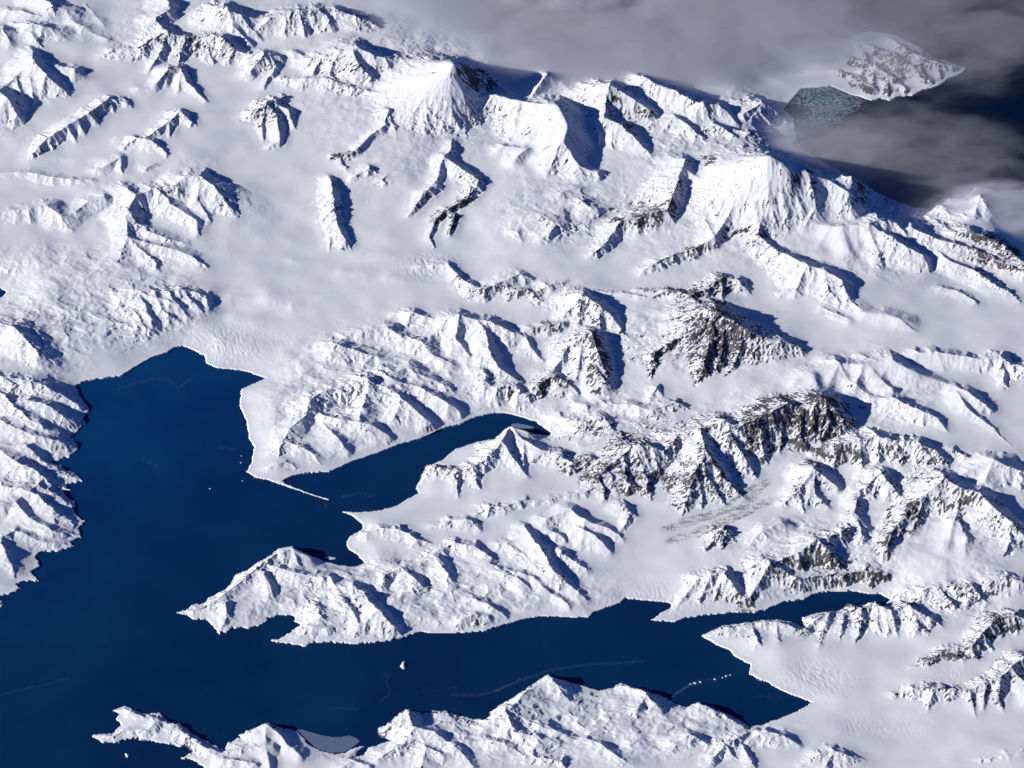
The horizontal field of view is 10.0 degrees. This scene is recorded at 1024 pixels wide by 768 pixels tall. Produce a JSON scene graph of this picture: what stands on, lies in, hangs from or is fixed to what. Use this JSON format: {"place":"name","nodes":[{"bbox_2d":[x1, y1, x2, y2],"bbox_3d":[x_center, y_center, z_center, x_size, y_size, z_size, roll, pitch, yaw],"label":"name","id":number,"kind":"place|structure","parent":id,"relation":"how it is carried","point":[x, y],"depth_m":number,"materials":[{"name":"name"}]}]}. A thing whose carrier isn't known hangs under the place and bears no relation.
{"place":"outdoors","nodes":[
{"label":"outdoors","id":0,"kind":"place"},
{"bbox_2d":[0,0,1023,767],"bbox_3d":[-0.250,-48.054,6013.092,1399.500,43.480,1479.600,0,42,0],"label":"terrain","id":1,"kind":"structure","parent":0,"point":[284,282],"depth_m":6034.84,"materials":[{"name":"white snow"}]},
{"bbox_2d":[0,317,57,366],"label":"mountain","id":2,"kind":"structure","parent":1,"relation":"on","point":[26,341],"depth_m":6013.35,"materials":[{"name":"white snow"}]},
{"bbox_2d":[0,33,70,127],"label":"mountain","id":3,"kind":"structure","parent":1,"relation":"on","point":[32,76],"depth_m":6309.95,"materials":[{"name":"white snow"}]},
{"bbox_2d":[0,198,81,230],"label":"mountain","id":4,"kind":"structure","parent":1,"relation":"on","point":[53,213],"depth_m":6165.13,"materials":[{"name":"white snow"}]},
{"bbox_2d":[0,371,83,574],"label":"mountain","id":5,"kind":"structure","parent":1,"relation":"on","point":[28,403],"depth_m":5901.04,"materials":[{"name":"white snow"}]},
{"bbox_2d":[0,0,84,46],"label":"mountain","id":6,"kind":"structure","parent":1,"relation":"on","point":[39,18],"depth_m":6393.78,"materials":[{"name":"white snow"}]},
{"bbox_2d":[27,94,131,158],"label":"nunatak","id":7,"kind":"structure","parent":1,"relation":"on","point":[82,120],"depth_m":6265.23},
{"bbox_2d":[121,108,194,155],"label":"nunatak","id":8,"kind":"structure","parent":1,"relation":"on","point":[149,141],"depth_m":6253.99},
{"bbox_2d":[69,166,249,267],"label":"mountain","id":9,"kind":"structure","parent":1,"relation":"on","point":[193,198],"depth_m":6169.75,"materials":[{"name":"white snow"}]},
{"bbox_2d":[128,285,211,330],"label":"mountain","id":10,"kind":"structure","parent":1,"relation":"on","point":[183,296],"depth_m":6064.61,"materials":[{"name":"white snow"}]},
{"bbox_2d":[100,0,251,71],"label":"mountain","id":11,"kind":"structure","parent":1,"relation":"on","point":[157,39],"depth_m":6359.46,"materials":[{"name":"white snow"}]},
{"bbox_2d":[147,63,206,100],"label":"nunatak","id":12,"kind":"structure","parent":1,"relation":"on","point":[177,76],"depth_m":6321.05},
{"bbox_2d":[186,0,272,47],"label":"mountain","id":13,"kind":"structure","parent":1,"relation":"on","point":[240,23],"depth_m":6386.79,"materials":[{"name":"white snow"}]},
{"bbox_2d":[110,708,371,767],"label":"mountain","id":14,"kind":"structure","parent":1,"relation":"on","point":[270,743],"depth_m":5598.41,"materials":[{"name":"white snow"}]},
{"bbox_2d":[241,93,296,148],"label":"nunatak","id":15,"kind":"structure","parent":1,"relation":"on","point":[272,115],"depth_m":6272.92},
{"bbox_2d":[255,2,383,37],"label":"mountain","id":16,"kind":"structure","parent":1,"relation":"on","point":[302,20],"depth_m":6386.73,"materials":[{"name":"white snow"}]},
{"bbox_2d":[238,34,413,97],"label":"mountain","id":17,"kind":"structure","parent":1,"relation":"on","point":[353,65],"depth_m":6328.19,"materials":[{"name":"white snow"}]},
{"bbox_2d":[316,174,351,248],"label":"nunatak","id":18,"kind":"structure","parent":1,"relation":"on","point":[329,197],"depth_m":6166.05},
{"bbox_2d":[188,515,496,638],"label":"mountain","id":19,"kind":"structure","parent":1,"relation":"on","point":[359,607],"depth_m":5766.17,"materials":[{"name":"white snow"}]},
{"bbox_2d":[331,107,397,167],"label":"nunatak","id":20,"kind":"structure","parent":1,"relation":"on","point":[384,122],"depth_m":6249.42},
{"bbox_2d":[271,307,465,465],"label":"mountain","id":21,"kind":"structure","parent":1,"relation":"on","point":[408,392],"depth_m":5960.15,"materials":[{"name":"white snow"}]},
{"bbox_2d":[323,28,515,158],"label":"mountain","id":22,"kind":"structure","parent":1,"relation":"on","point":[436,88],"depth_m":6282.07,"materials":[{"name":"white snow"}]},
{"bbox_2d":[374,709,475,767],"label":"mountain","id":23,"kind":"structure","parent":1,"relation":"on","point":[406,729],"depth_m":5596.08,"materials":[{"name":"white snow"}]},
{"bbox_2d":[411,138,486,242],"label":"nunatak","id":24,"kind":"structure","parent":1,"relation":"on","point":[443,161],"depth_m":6196.03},
{"bbox_2d":[419,261,542,304],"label":"mountain","id":25,"kind":"structure","parent":1,"relation":"on","point":[506,284],"depth_m":6081.23,"materials":[{"name":"white snow"}]},
{"bbox_2d":[427,308,570,406],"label":"mountain","id":26,"kind":"structure","parent":1,"relation":"on","point":[494,379],"depth_m":6015.65,"materials":[{"name":"white snow"}]},
{"bbox_2d":[418,426,597,493],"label":"mountain","id":27,"kind":"structure","parent":1,"relation":"on","point":[513,449],"depth_m":5890.19,"materials":[{"name":"white snow"}]},
{"bbox_2d":[419,484,635,626],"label":"mountain","id":28,"kind":"structure","parent":1,"relation":"on","point":[535,553],"depth_m":5798.65,"materials":[{"name":"white snow"}]},
{"bbox_2d":[480,88,606,181],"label":"mountain","id":29,"kind":"structure","parent":1,"relation":"on","point":[546,134],"depth_m":6243.94,"materials":[{"name":"white snow"}]},
{"bbox_2d":[459,674,627,766],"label":"mountain","id":30,"kind":"structure","parent":1,"relation":"on","point":[508,719],"depth_m":5608.34,"materials":[{"name":"white snow"}]},
{"bbox_2d":[512,64,584,95],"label":"mountain","id":31,"kind":"structure","parent":1,"relation":"on","point":[537,79],"depth_m":6326.43,"materials":[{"name":"white snow"}]},
{"bbox_2d":[525,324,617,397],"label":"mountain","id":32,"kind":"structure","parent":1,"relation":"on","point":[582,357],"depth_m":5988.98,"materials":[{"name":"white snow"}]},
{"bbox_2d":[550,285,624,333],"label":"mountain","id":33,"kind":"structure","parent":1,"relation":"on","point":[576,305],"depth_m":6044.30,"materials":[{"name":"white snow"}]},
{"bbox_2d":[561,69,660,158],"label":"mountain","id":34,"kind":"structure","parent":1,"relation":"on","point":[618,108],"depth_m":6279.32,"materials":[{"name":"white snow"}]},
{"bbox_2d":[581,435,672,500],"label":"mountain","id":35,"kind":"structure","parent":1,"relation":"on","point":[624,464],"depth_m":5875.26,"materials":[{"name":"white snow"}]},
{"bbox_2d":[612,68,741,127],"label":"mountain","id":36,"kind":"structure","parent":1,"relation":"on","point":[659,94],"depth_m":6294.30,"materials":[{"name":"white snow"}]},
{"bbox_2d":[634,271,750,300],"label":"mountain","id":37,"kind":"structure","parent":1,"relation":"on","point":[714,284],"depth_m":6070.51,"materials":[{"name":"white snow"}]},
{"bbox_2d":[651,418,744,513],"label":"mountain","id":38,"kind":"structure","parent":1,"relation":"on","point":[697,472],"depth_m":5869.16,"materials":[{"name":"white snow"}]},
{"bbox_2d":[643,113,768,144],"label":"mountain","id":39,"kind":"structure","parent":1,"relation":"on","point":[676,125],"depth_m":6260.93,"materials":[{"name":"white snow"}]},
{"bbox_2d":[614,683,800,766],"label":"mountain","id":40,"kind":"structure","parent":1,"relation":"on","point":[742,739],"depth_m":5600.48,"materials":[{"name":"white snow"}]},
{"bbox_2d":[705,524,732,549],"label":"nunatak","id":41,"kind":"structure","parent":1,"relation":"on","point":[719,534],"depth_m":5804.42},
{"bbox_2d":[676,552,774,606],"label":"mountain","id":42,"kind":"structure","parent":1,"relation":"on","point":[715,581],"depth_m":5757.91,"materials":[{"name":"white snow"}]},
{"bbox_2d":[645,295,807,380],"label":"mountain","id":43,"kind":"structure","parent":1,"relation":"on","point":[707,337],"depth_m":6004.92,"materials":[{"name":"white snow"}]},
{"bbox_2d":[587,122,871,274],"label":"mountain","id":44,"kind":"structure","parent":1,"relation":"on","point":[722,202],"depth_m":6150.97,"materials":[{"name":"white snow"}]},
{"bbox_2d":[729,93,788,125],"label":"mountain","id":45,"kind":"structure","parent":1,"relation":"on","point":[757,109],"depth_m":6296.09,"materials":[{"name":"white snow"}]},
{"bbox_2d":[692,386,856,477],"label":"mountain","id":46,"kind":"structure","parent":1,"relation":"on","point":[769,423],"depth_m":5906.15,"materials":[{"name":"white snow"}]},
{"bbox_2d":[750,243,854,306],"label":"mountain","id":47,"kind":"structure","parent":1,"relation":"on","point":[794,273],"depth_m":6075.89,"materials":[{"name":"white snow"}]},
{"bbox_2d":[707,599,941,643],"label":"mountain","id":48,"kind":"structure","parent":1,"relation":"on","point":[912,616],"depth_m":5718.20,"materials":[{"name":"white snow"}]},
{"bbox_2d":[766,531,888,592],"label":"mountain","id":49,"kind":"structure","parent":1,"relation":"on","point":[793,560],"depth_m":5772.24,"materials":[{"name":"white snow"}]},
{"bbox_2d":[801,743,861,767],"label":"mountain","id":50,"kind":"structure","parent":1,"relation":"on","point":[828,755],"depth_m":5580.88,"materials":[{"name":"white snow"}]},
{"bbox_2d":[778,458,902,547],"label":"mountain","id":51,"kind":"structure","parent":1,"relation":"on","point":[809,483],"depth_m":5845.84,"materials":[{"name":"white snow"}]},
{"bbox_2d":[813,212,933,272],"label":"mountain","id":52,"kind":"structure","parent":1,"relation":"on","point":[877,238],"depth_m":6115.71,"materials":[{"name":"white snow"}]},
{"bbox_2d":[827,171,923,217],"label":"mountain","id":53,"kind":"structure","parent":1,"relation":"on","point":[871,199],"depth_m":6175.35,"materials":[{"name":"white snow"}]},
{"bbox_2d":[843,298,917,329],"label":"mountain","id":54,"kind":"structure","parent":1,"relation":"on","point":[859,310],"depth_m":6031.90,"materials":[{"name":"white snow"}]},
{"bbox_2d":[810,427,971,468],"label":"mountain","id":55,"kind":"structure","parent":1,"relation":"on","point":[859,449],"depth_m":5881.78,"materials":[{"name":"white snow"}]},
{"bbox_2d":[783,349,999,434],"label":"mountain","id":56,"kind":"structure","parent":1,"relation":"on","point":[885,376],"depth_m":5955.38,"materials":[{"name":"white snow"}]},
{"bbox_2d":[842,35,960,92],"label":"mountain","id":57,"kind":"structure","parent":1,"relation":"on","point":[897,58],"depth_m":6366.82,"materials":[{"name":"white snow"}]},
{"bbox_2d":[852,345,1023,388],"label":"mountain","id":58,"kind":"structure","parent":1,"relation":"on","point":[1002,367],"depth_m":5978.96,"materials":[{"name":"white snow"}]},
{"bbox_2d":[925,203,957,217],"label":"mountain","id":59,"kind":"structure","parent":1,"relation":"on","point":[940,210],"depth_m":6180.13,"materials":[{"name":"white snow"}]},
{"bbox_2d":[875,465,1023,557],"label":"mountain","id":60,"kind":"structure","parent":1,"relation":"on","point":[954,501],"depth_m":5816.68,"materials":[{"name":"white snow"}]},
{"bbox_2d":[892,648,1023,708],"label":"mountain","id":61,"kind":"structure","parent":1,"relation":"on","point":[1005,671],"depth_m":5646.31,"materials":[{"name":"white snow"}]},
{"bbox_2d":[903,222,1023,298],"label":"mountain","id":62,"kind":"structure","parent":1,"relation":"on","point":[961,260],"depth_m":6103.26,"materials":[{"name":"white snow"}]},
{"bbox_2d":[911,570,1023,608],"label":"mountain","id":63,"kind":"structure","parent":1,"relation":"on","point":[946,592],"depth_m":5744.52,"materials":[{"name":"white snow"}]},
{"bbox_2d":[922,607,1023,664],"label":"mountain","id":64,"kind":"structure","parent":1,"relation":"on","point":[984,629],"depth_m":5699.43,"materials":[{"name":"white snow"}]},
{"bbox_2d":[950,192,997,219],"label":"mountain","id":65,"kind":"structure","parent":1,"relation":"on","point":[975,205],"depth_m":6179.16,"materials":[{"name":"white snow"}]},
{"bbox_2d":[940,224,1023,268],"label":"mountain","id":66,"kind":"structure","parent":1,"relation":"on","point":[968,233],"depth_m":6123.74,"materials":[{"name":"white snow"}]},
{"bbox_2d":[954,451,1023,491],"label":"mountain","id":67,"kind":"structure","parent":1,"relation":"on","point":[996,471],"depth_m":5853.41,"materials":[{"name":"white snow"}]},
{"bbox_2d":[0,0,1023,767],"bbox_3d":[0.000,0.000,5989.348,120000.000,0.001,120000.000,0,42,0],"label":"sea","id":68,"kind":"structure","parent":0,"point":[96,628],"depth_m":5775.09,"materials":[{"name":"liquid"}]},
{"bbox_2d":[296,730,359,752],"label":"sea ice","id":69,"kind":"structure","parent":68,"relation":"on","point":[334,744],"depth_m":5608.47,"materials":[{"name":"blue ice"}]},
{"bbox_2d":[3,377,780,737],"bbox_3d":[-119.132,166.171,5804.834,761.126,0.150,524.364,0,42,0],"label":"brash ice","id":70,"kind":"structure","parent":68,"relation":"on","point":[383,683],"depth_m":5670.22,"materials":[{"name":"white ice"}]},
{"bbox_2d":[511,423,534,429],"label":"sea ice","id":71,"kind":"structure","parent":68,"relation":"on","point":[522,426],"depth_m":5941.06,"materials":[{"name":"ice"}]},
{"bbox_2d":[786,86,863,129],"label":"broken ice","id":72,"kind":"structure","parent":68,"relation":"on","point":[823,106],"depth_m":6322.08,"materials":[{"name":"grey ice"}]}
]}

